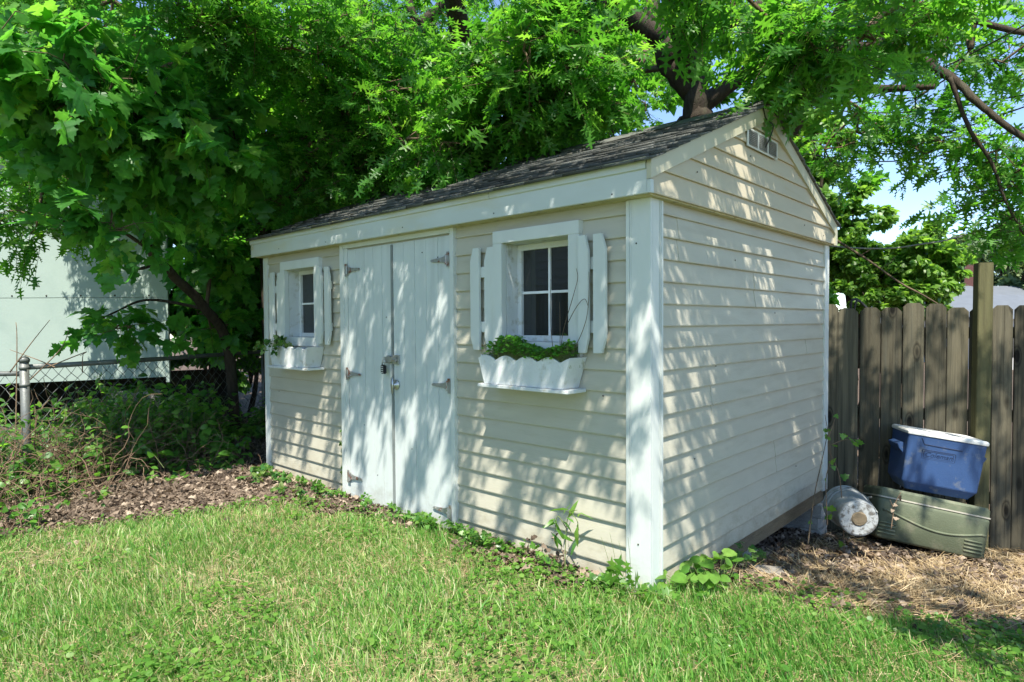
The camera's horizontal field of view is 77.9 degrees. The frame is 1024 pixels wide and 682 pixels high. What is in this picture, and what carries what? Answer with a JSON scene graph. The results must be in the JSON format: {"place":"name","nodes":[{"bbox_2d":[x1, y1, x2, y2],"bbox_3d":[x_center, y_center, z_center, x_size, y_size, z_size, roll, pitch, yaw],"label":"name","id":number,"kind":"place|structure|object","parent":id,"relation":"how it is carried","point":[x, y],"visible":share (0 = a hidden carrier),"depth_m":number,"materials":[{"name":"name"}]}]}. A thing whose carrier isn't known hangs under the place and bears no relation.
{"place":"outdoors","nodes":[
{"label":"outdoors","id":0,"kind":"place"},
{"bbox_2d":[0,339,1023,681],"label":"ground","id":1,"kind":"structure","parent":0,"point":[244,403],"depth_m":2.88,"materials":[{"name":"green plant"}]},
{"bbox_2d":[0,383,68,466],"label":"leafy vine","id":2,"kind":"object","parent":1,"relation":"on","point":[39,413],"visible":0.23,"depth_m":5.22,"materials":[{"name":"green plant"}]},
{"bbox_2d":[0,438,69,532],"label":"brush thicket","id":3,"kind":"object","parent":1,"relation":"on","point":[23,507],"visible":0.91,"depth_m":3.94,"materials":[{"name":"green plant"}]},
{"bbox_2d":[0,401,110,501],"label":"leafy vine","id":4,"kind":"object","parent":1,"relation":"on","point":[32,461],"visible":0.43,"depth_m":4.64,"materials":[{"name":"green plant"}]},
{"bbox_2d":[0,0,127,136],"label":"background tree","id":5,"kind":"object","parent":1,"relation":"on","point":[71,2],"visible":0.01,"depth_m":10.61,"materials":[{"name":"green plant"}]},
{"bbox_2d":[0,385,178,516],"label":"brush thicket","id":6,"kind":"object","parent":1,"relation":"on","point":[50,478],"visible":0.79,"depth_m":4.67,"materials":[{"name":"green plant"}]},
{"bbox_2d":[0,376,193,490],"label":"leafy vine","id":7,"kind":"object","parent":1,"relation":"on","point":[86,432],"visible":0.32,"depth_m":5.22,"materials":[{"name":"green plant"}]},
{"bbox_2d":[0,158,227,413],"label":"panel outbuilding","id":8,"kind":"structure","parent":1,"relation":"on","point":[68,285],"depth_m":7.25,"materials":[{"name":"concrete"}]},
{"bbox_2d":[8,371,251,476],"bbox_3d":[-3.918,0.735,6.242,3.206,0.858,1.855,1,2,43],"label":"leafy vine","id":9,"kind":"object","parent":1,"relation":"on","point":[178,396],"visible":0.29,"depth_m":5.95,"materials":[{"name":"green plant"}]},
{"bbox_2d":[0,350,264,487],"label":"chain link fence","id":10,"kind":"object","parent":1,"relation":"on","point":[24,366],"visible":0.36,"depth_m":5.16,"materials":[{"name":"metal"}]},
{"bbox_2d":[10,320,86,479],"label":"dead stalks","id":11,"kind":"object","parent":10,"relation":"attached to","point":[83,353],"visible":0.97,"depth_m":4.73,"materials":[{"name":"brown plant"}]},
{"bbox_2d":[32,390,255,493],"bbox_3d":[-3.161,0.809,5.496,1.525,0.755,1.773,1,2,43],"label":"brush thicket","id":12,"kind":"object","parent":1,"relation":"on","point":[162,441],"visible":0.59,"depth_m":5.29,"materials":[{"name":"green plant"}]},
{"bbox_2d":[61,381,238,474],"bbox_3d":[-3.236,0.792,5.724,1.664,0.814,1.330,-1,2,-15],"label":"leafy vine","id":13,"kind":"object","parent":1,"relation":"on","point":[204,439],"visible":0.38,"depth_m":5.61,"materials":[{"name":"green plant"}]},
{"bbox_2d":[99,311,205,399],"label":"shrub","id":14,"kind":"object","parent":1,"relation":"on","point":[179,362],"visible":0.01,"depth_m":8.88,"materials":[{"name":"green plant"}]},
{"bbox_2d":[0,0,307,429],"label":"maple tree","id":15,"kind":"object","parent":1,"relation":"on","point":[89,107],"visible":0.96,"depth_m":4.51,"materials":[{"name":"green plant"}]},
{"bbox_2d":[77,376,264,449],"bbox_3d":[-3.358,0.738,6.146,1.534,0.778,1.945,1,2,29],"label":"leafy vine","id":16,"kind":"object","parent":1,"relation":"on","point":[204,403],"visible":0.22,"depth_m":6.14,"materials":[{"name":"green plant"}]},
{"bbox_2d":[0,433,363,537],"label":"twig litter","id":17,"kind":"object","parent":1,"relation":"on","point":[198,487],"visible":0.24,"depth_m":4.52,"materials":[{"name":"brown plant"}]},
{"bbox_2d":[168,236,238,408],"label":"shrub","id":18,"kind":"object","parent":1,"relation":"on","point":[195,324],"visible":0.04,"depth_m":8.24,"materials":[{"name":"green plant"}]},
{"bbox_2d":[157,430,261,482],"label":"leafy vine","id":19,"kind":"object","parent":1,"relation":"on","point":[220,464],"visible":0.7,"depth_m":5.50,"materials":[{"name":"green plant"}]},
{"bbox_2d":[162,393,265,450],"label":"leafy vine","id":20,"kind":"object","parent":1,"relation":"on","point":[255,428],"visible":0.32,"depth_m":6.71,"materials":[{"name":"green plant"}]},
{"bbox_2d":[186,266,262,394],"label":"shrub","id":21,"kind":"object","parent":1,"relation":"on","point":[256,336],"visible":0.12,"depth_m":7.87,"materials":[{"name":"green plant"}]},
{"bbox_2d":[188,216,260,411],"bbox_3d":[-3.709,-0.298,9.017,1.714,3.085,1.754,-1,2,-28],"label":"shrub","id":22,"kind":"object","parent":1,"relation":"on","point":[255,387],"visible":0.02,"depth_m":9.10,"materials":[{"name":"green plant"}]},
{"bbox_2d":[123,0,350,421],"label":"sapling tree","id":23,"kind":"object","parent":1,"relation":"on","point":[272,135],"visible":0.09,"depth_m":6.86,"materials":[{"name":"green plant"}]},
{"bbox_2d":[0,0,506,299],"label":"oak tree","id":24,"kind":"object","parent":1,"relation":"on","point":[363,110],"visible":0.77,"depth_m":5.42,"materials":[{"name":"green plant"}]},
{"bbox_2d":[21,0,506,166],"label":"oak tree","id":25,"kind":"object","parent":1,"relation":"on","point":[456,15],"visible":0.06,"depth_m":6.22,"materials":[{"name":"green plant"}]},
{"bbox_2d":[168,90,371,368],"bbox_3d":[-4.297,-1.444,10.215,4.888,5.933,5.222,-1,2,-24],"label":"background tree","id":26,"kind":"object","parent":1,"relation":"on","point":[247,218],"visible":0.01,"depth_m":9.22,"materials":[{"name":"green plant"}]},
{"bbox_2d":[236,463,327,504],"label":"ground ivy","id":27,"kind":"object","parent":1,"relation":"on","point":[255,471],"visible":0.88,"depth_m":4.89,"materials":[{"name":"green plant"}]},
{"bbox_2d":[250,203,345,268],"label":"shrub","id":28,"kind":"object","parent":1,"relation":"on","point":[270,229],"visible":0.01,"depth_m":7.95,"materials":[{"name":"green plant"}]},
{"bbox_2d":[248,0,368,210],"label":"background tree","id":29,"kind":"object","parent":1,"relation":"on","point":[314,19],"depth_m":9.94,"materials":[{"name":"green plant"}]},
{"bbox_2d":[378,0,548,175],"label":"background tree","id":30,"kind":"object","parent":1,"relation":"on","point":[471,5],"depth_m":8.90,"materials":[{"name":"green plant"}]},
{"bbox_2d":[263,463,684,600],"bbox_3d":[-0.681,1.102,3.986,3.836,0.176,0.175,1,2,43],"label":"ground ivy","id":31,"kind":"object","parent":1,"relation":"on","point":[428,519],"visible":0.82,"depth_m":3.61,"materials":[{"name":"green plant"}]},
{"bbox_2d":[0,414,1023,667],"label":"leaf litter","id":32,"kind":"object","parent":1,"relation":"on","point":[160,484],"visible":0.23,"depth_m":4.22,"materials":[{"name":"brown plant"}]},
{"bbox_2d":[0,492,1023,681],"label":"ground cover","id":33,"kind":"object","parent":1,"relation":"on","point":[970,642],"visible":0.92,"depth_m":2.57,"materials":[{"name":"green plant"}]},
{"bbox_2d":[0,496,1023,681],"bbox_3d":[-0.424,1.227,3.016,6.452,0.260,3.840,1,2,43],"label":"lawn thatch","id":34,"kind":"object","parent":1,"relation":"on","point":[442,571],"visible":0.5,"depth_m":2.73,"materials":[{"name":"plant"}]},
{"bbox_2d":[245,99,840,591],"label":"garden shed","id":35,"kind":"structure","parent":1,"relation":"on","point":[679,425],"depth_m":3.60,"materials":[{"name":"wood"}]},
{"bbox_2d":[269,345,323,367],"bbox_3d":[-1.686,0.118,4.941,0.592,0.153,0.138,1,2,43],"label":"window box","id":36,"kind":"object","parent":35,"relation":"on","point":[302,356],"visible":0.85,"depth_m":4.80,"materials":[{"name":"white paint"}]},
{"bbox_2d":[253,334,292,355],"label":"trailing ivy","id":37,"kind":"object","parent":36,"relation":"on","point":[278,340],"visible":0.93,"depth_m":5.02,"materials":[{"name":"green plant"}]},
{"bbox_2d":[280,257,323,346],"bbox_3d":[-1.618,-0.300,5.033,0.595,0.677,0.167,1,2,43],"label":"window","id":38,"kind":"structure","parent":35,"relation":"in","point":[298,278],"depth_m":5.15,"materials":[{"name":"white paint"}]},
{"bbox_2d":[339,429,341,490],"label":"climbing ivy","id":39,"kind":"object","parent":35,"relation":"attached to","point":[340,443],"visible":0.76,"depth_m":4.64,"materials":[{"name":"green plant"}]},
{"bbox_2d":[344,244,392,509],"bbox_3d":[-0.989,0.258,4.381,0.529,1.805,0.044,1,2,43],"label":"door","id":40,"kind":"structure","parent":35,"relation":"in","point":[368,268],"depth_m":4.37,"materials":[{"name":"white paint"}]},
{"bbox_2d":[381,359,386,373],"bbox_3d":[-0.853,0.168,4.199,0.044,0.100,0.026,1,2,43],"label":"padlock","id":41,"kind":"object","parent":35,"relation":"hanging from","point":[384,369],"visible":1,"depth_m":4.19,"materials":[{"name":"black metal"}]},
{"bbox_2d":[382,235,451,528],"bbox_3d":[-0.605,0.262,4.011,0.642,1.798,0.068,1,2,43],"label":"door","id":42,"kind":"structure","parent":35,"relation":"in","point":[421,384],"depth_m":3.98,"materials":[{"name":"white paint"}]},
{"bbox_2d":[478,354,586,389],"bbox_3d":[0.093,0.153,3.297,0.627,0.153,0.138,1,2,43],"label":"window box","id":43,"kind":"object","parent":35,"relation":"on","point":[553,373],"visible":0.96,"depth_m":3.19,"materials":[{"name":"white paint"}]},
{"bbox_2d":[481,343,499,356],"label":"clover plant","id":44,"kind":"object","parent":43,"relation":"on","point":[489,351],"visible":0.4,"depth_m":3.43,"materials":[{"name":"green plant"}]},
{"bbox_2d":[488,335,579,365],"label":"clover plant","id":45,"kind":"object","parent":43,"relation":"on","point":[519,349],"visible":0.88,"depth_m":3.24,"materials":[{"name":"green plant"}]},
{"bbox_2d":[550,269,589,357],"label":"dry vine","id":46,"kind":"object","parent":43,"relation":"in","point":[569,309],"visible":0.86,"depth_m":3.11,"materials":[{"name":"brown plant"}]},
{"bbox_2d":[492,220,582,356],"bbox_3d":[0.167,-0.265,3.384,0.595,0.677,0.167,1,2,43],"label":"window","id":47,"kind":"structure","parent":35,"relation":"in","point":[525,260],"depth_m":3.46,"materials":[{"name":"white paint"}]},
{"bbox_2d":[763,108,773,147],"bbox_3d":[1.483,-1.245,3.683,0.101,0.239,0.023,-1,2,-32],"label":"loose cable","id":48,"kind":"object","parent":35,"relation":"hanging from","point":[772,129],"visible":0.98,"depth_m":3.69,"materials":[{"name":"black rubber"}]},
{"bbox_2d":[526,533,566,571],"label":"dead weed","id":49,"kind":"object","parent":1,"relation":"on","point":[533,537],"visible":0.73,"depth_m":3.21,"materials":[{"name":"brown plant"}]},
{"bbox_2d":[542,501,591,571],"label":"tall weed","id":50,"kind":"object","parent":1,"relation":"on","point":[557,540],"visible":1,"depth_m":3.10,"materials":[{"name":"green plant"}]},
{"bbox_2d":[601,535,630,588],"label":"tall grass tuft","id":51,"kind":"object","parent":1,"relation":"on","point":[614,555],"visible":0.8,"depth_m":2.98,"materials":[{"name":"green plant"}]},
{"bbox_2d":[602,555,671,607],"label":"dandelion weed","id":52,"kind":"object","parent":1,"relation":"on","point":[616,569],"visible":0.75,"depth_m":2.92,"materials":[{"name":"green plant"}]},
{"bbox_2d":[569,0,823,162],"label":"background tree","id":53,"kind":"object","parent":1,"relation":"on","point":[671,107],"visible":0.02,"depth_m":10.06,"materials":[{"name":"green plant"}]},
{"bbox_2d":[656,548,743,597],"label":"violet clump","id":54,"kind":"object","parent":1,"relation":"on","point":[709,579],"visible":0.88,"depth_m":2.99,"materials":[{"name":"green plant"}]},
{"bbox_2d":[382,0,1023,272],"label":"oak tree","id":55,"kind":"object","parent":1,"relation":"on","point":[551,76],"visible":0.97,"depth_m":4.55,"materials":[{"name":"green plant"}]},
{"bbox_2d":[800,136,1015,161],"bbox_3d":[3.975,-1.992,6.133,0.011,0.537,3.346,-1,2,-16],"label":"overhead wire","id":56,"kind":"object","parent":55,"relation":"attached to","point":[885,161],"visible":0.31,"depth_m":6.50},
{"bbox_2d":[799,106,1023,144],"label":"overhead wire","id":57,"kind":"object","parent":55,"relation":"attached to","point":[935,135],"visible":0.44,"depth_m":5.58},
{"bbox_2d":[810,127,1023,153],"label":"overhead wire","id":58,"kind":"object","parent":55,"relation":"attached to","point":[916,152],"visible":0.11,"depth_m":6.31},
{"bbox_2d":[814,94,1023,112],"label":"overhead wire","id":59,"kind":"object","parent":55,"relation":"attached to","point":[934,109],"visible":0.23,"depth_m":6.17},
{"bbox_2d":[815,25,1023,112],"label":"overhead wire","id":60,"kind":"object","parent":55,"relation":"attached to","point":[969,54],"visible":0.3,"depth_m":4.93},
{"bbox_2d":[722,541,766,571],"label":"ground ivy","id":61,"kind":"object","parent":1,"relation":"on","point":[760,553],"visible":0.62,"depth_m":3.48,"materials":[{"name":"green plant"}]},
{"bbox_2d":[738,563,785,577],"bbox_3d":[1.330,1.240,3.379,0.225,0.044,0.145,0,2,14],"label":"flat stone","id":62,"kind":"object","parent":1,"relation":"on","point":[775,568],"visible":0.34,"depth_m":3.38,"materials":[{"name":"grey stone"}]},
{"bbox_2d":[782,524,826,536],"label":"concrete block","id":63,"kind":"structure","parent":1,"relation":"on","point":[823,530],"depth_m":4.74,"materials":[{"name":"grey concrete"}]},
{"bbox_2d":[788,515,825,529],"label":"concrete block","id":64,"kind":"structure","parent":63,"relation":"on","point":[803,521],"depth_m":4.73,"materials":[{"name":"grey concrete"}]},
{"bbox_2d":[802,501,825,518],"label":"concrete block","id":65,"kind":"structure","parent":64,"relation":"on","point":[818,511],"depth_m":4.68,"materials":[{"name":"grey concrete"}]},
{"bbox_2d":[794,103,859,202],"bbox_3d":[4.615,-1.140,10.015,1.429,5.230,1.741,1,2,43],"label":"background tree","id":66,"kind":"object","parent":1,"relation":"on","point":[828,193],"visible":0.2,"depth_m":9.67,"materials":[{"name":"green plant"}]},
{"bbox_2d":[823,414,863,552],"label":"climbing vine","id":67,"kind":"object","parent":1,"relation":"on","point":[832,508],"visible":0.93,"depth_m":4.11,"materials":[{"name":"green plant"}]},
{"bbox_2d":[802,136,890,306],"bbox_3d":[4.510,-1.363,12.717,5.117,5.534,4.599,0,2,26],"label":"background tree","id":68,"kind":"object","parent":1,"relation":"on","point":[876,180],"visible":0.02,"depth_m":10.34,"materials":[{"name":"green plant"}]},
{"bbox_2d":[699,529,1023,641],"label":"straw mulch","id":69,"kind":"object","parent":1,"relation":"on","point":[917,590],"visible":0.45,"depth_m":3.35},
{"bbox_2d":[807,435,830,544],"bbox_3d":[1.768,0.845,3.651,0.026,0.556,0.421,1,2,42],"label":"twig sapling","id":70,"kind":"object","parent":69,"relation":"on","point":[810,521],"visible":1,"depth_m":3.58,"materials":[{"name":"brown plant"}]},
{"bbox_2d":[823,485,877,535],"bbox_3d":[2.204,1.100,4.115,0.269,0.286,0.303,0,2,12],"label":"plastic pail","id":71,"kind":"object","parent":69,"relation":"on","point":[855,513],"visible":0.95,"depth_m":3.99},
{"bbox_2d":[867,554,893,572],"bbox_3d":[2.256,1.369,3.853,0.041,0.104,0.652,0,2,15],"label":"fallen stick","id":72,"kind":"object","parent":69,"relation":"on","point":[881,560],"visible":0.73,"depth_m":3.93,"materials":[{"name":"brown wood"}]},
{"bbox_2d":[900,544,922,571],"bbox_3d":[2.660,1.439,4.221,0.038,0.177,1.076,0,2,24],"label":"fallen stick","id":73,"kind":"object","parent":69,"relation":"on","point":[913,554],"visible":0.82,"depth_m":4.23,"materials":[{"name":"brown wood"}]},
{"bbox_2d":[940,570,965,580],"bbox_3d":[2.622,1.389,3.746,0.489,0.089,0.026,-2,2,-41],"label":"fallen stick","id":74,"kind":"object","parent":69,"relation":"on","point":[954,573],"visible":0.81,"depth_m":3.70,"materials":[{"name":"brown wood"}]},
{"bbox_2d":[828,181,900,438],"bbox_3d":[4.989,-0.396,9.373,1.255,3.970,1.704,1,2,43],"label":"leafy bush","id":75,"kind":"object","parent":1,"relation":"on","point":[882,219],"visible":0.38,"depth_m":9.18,"materials":[{"name":"green plant"}]},
{"bbox_2d":[890,493,901,529],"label":"dry dead leaves","id":76,"kind":"object","parent":1,"relation":"on","point":[894,506],"visible":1,"depth_m":3.85,"materials":[{"name":"beige plant"}]},
{"bbox_2d":[829,233,977,407],"bbox_3d":[5.088,0.066,8.744,1.595,3.095,1.946,0,2,-2],"label":"leafy bush","id":77,"kind":"object","parent":1,"relation":"on","point":[914,268],"visible":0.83,"depth_m":8.18,"materials":[{"name":"green plant"}]},
{"bbox_2d":[823,262,1023,552],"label":"picket fence","id":78,"kind":"object","parent":1,"relation":"on","point":[953,389],"visible":0.26,"depth_m":4.77,"materials":[{"name":"brown wood"}]},
{"bbox_2d":[849,298,866,309],"bbox_3d":[2.713,-0.281,4.929,0.163,0.110,0.051,0,2,-3],"label":"garden hose","id":79,"kind":"object","parent":78,"relation":"hanging from","point":[856,300],"visible":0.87,"depth_m":4.92,"materials":[{"name":"rubber"}]},
{"bbox_2d":[837,239,937,303],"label":"bare branch","id":80,"kind":"object","parent":78,"relation":"attached to","point":[868,260],"visible":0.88,"depth_m":5.46,"materials":[{"name":"brown wood"}]},
{"bbox_2d":[862,484,990,559],"bbox_3d":[2.984,1.301,4.595,0.787,0.524,0.439,0,2,14],"label":"green cooler","id":81,"kind":"object","parent":1,"relation":"on","point":[944,525],"visible":0.95,"depth_m":4.42,"materials":[{"name":"plastic"}]},
{"bbox_2d":[888,424,989,499],"bbox_3d":[3.080,0.870,4.606,0.562,0.496,0.355,0,2,14],"label":"blue cooler","id":82,"kind":"object","parent":81,"relation":"on","point":[937,462],"visible":1,"depth_m":4.46,"materials":[{"name":"plastic"}]},
{"bbox_2d":[896,219,967,361],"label":"leafy bush","id":83,"kind":"object","parent":1,"relation":"on","point":[946,301],"visible":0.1,"depth_m":9.20,"materials":[{"name":"green plant"}]},
{"bbox_2d":[871,264,1023,306],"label":"house","id":84,"kind":"structure","parent":1,"relation":"on","point":[1005,290],"depth_m":31.72,"materials":[{"name":"white"}]},
{"bbox_2d":[943,229,991,283],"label":"distant tree","id":85,"kind":"object","parent":1,"relation":"on","point":[982,260],"visible":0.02,"depth_m":47.14,"materials":[{"name":"green plant"}]},
{"bbox_2d":[924,295,1023,369],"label":"house","id":86,"kind":"structure","parent":1,"relation":"on","point":[1013,302],"depth_m":25.37,"materials":[{"name":"white"}]},
{"bbox_2d":[955,211,1023,289],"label":"distant tree","id":87,"kind":"object","parent":1,"relation":"on","point":[1009,276],"visible":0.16,"depth_m":33.41,"materials":[{"name":"green plant"}]},
{"bbox_2d":[97,0,1023,338],"label":"sky","id":88,"kind":"structure","parent":0,"point":[912,201],"materials":[{"name":"blue"}]},
{"bbox_2d":[830,226,990,248],"bbox_3d":[4.312,-1.173,6.543,2.132,0.403,0.091,0,2,23],"label":"overhead wire","id":89,"kind":"object","parent":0,"point":[902,246],"visible":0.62,"depth_m":6.65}
]}

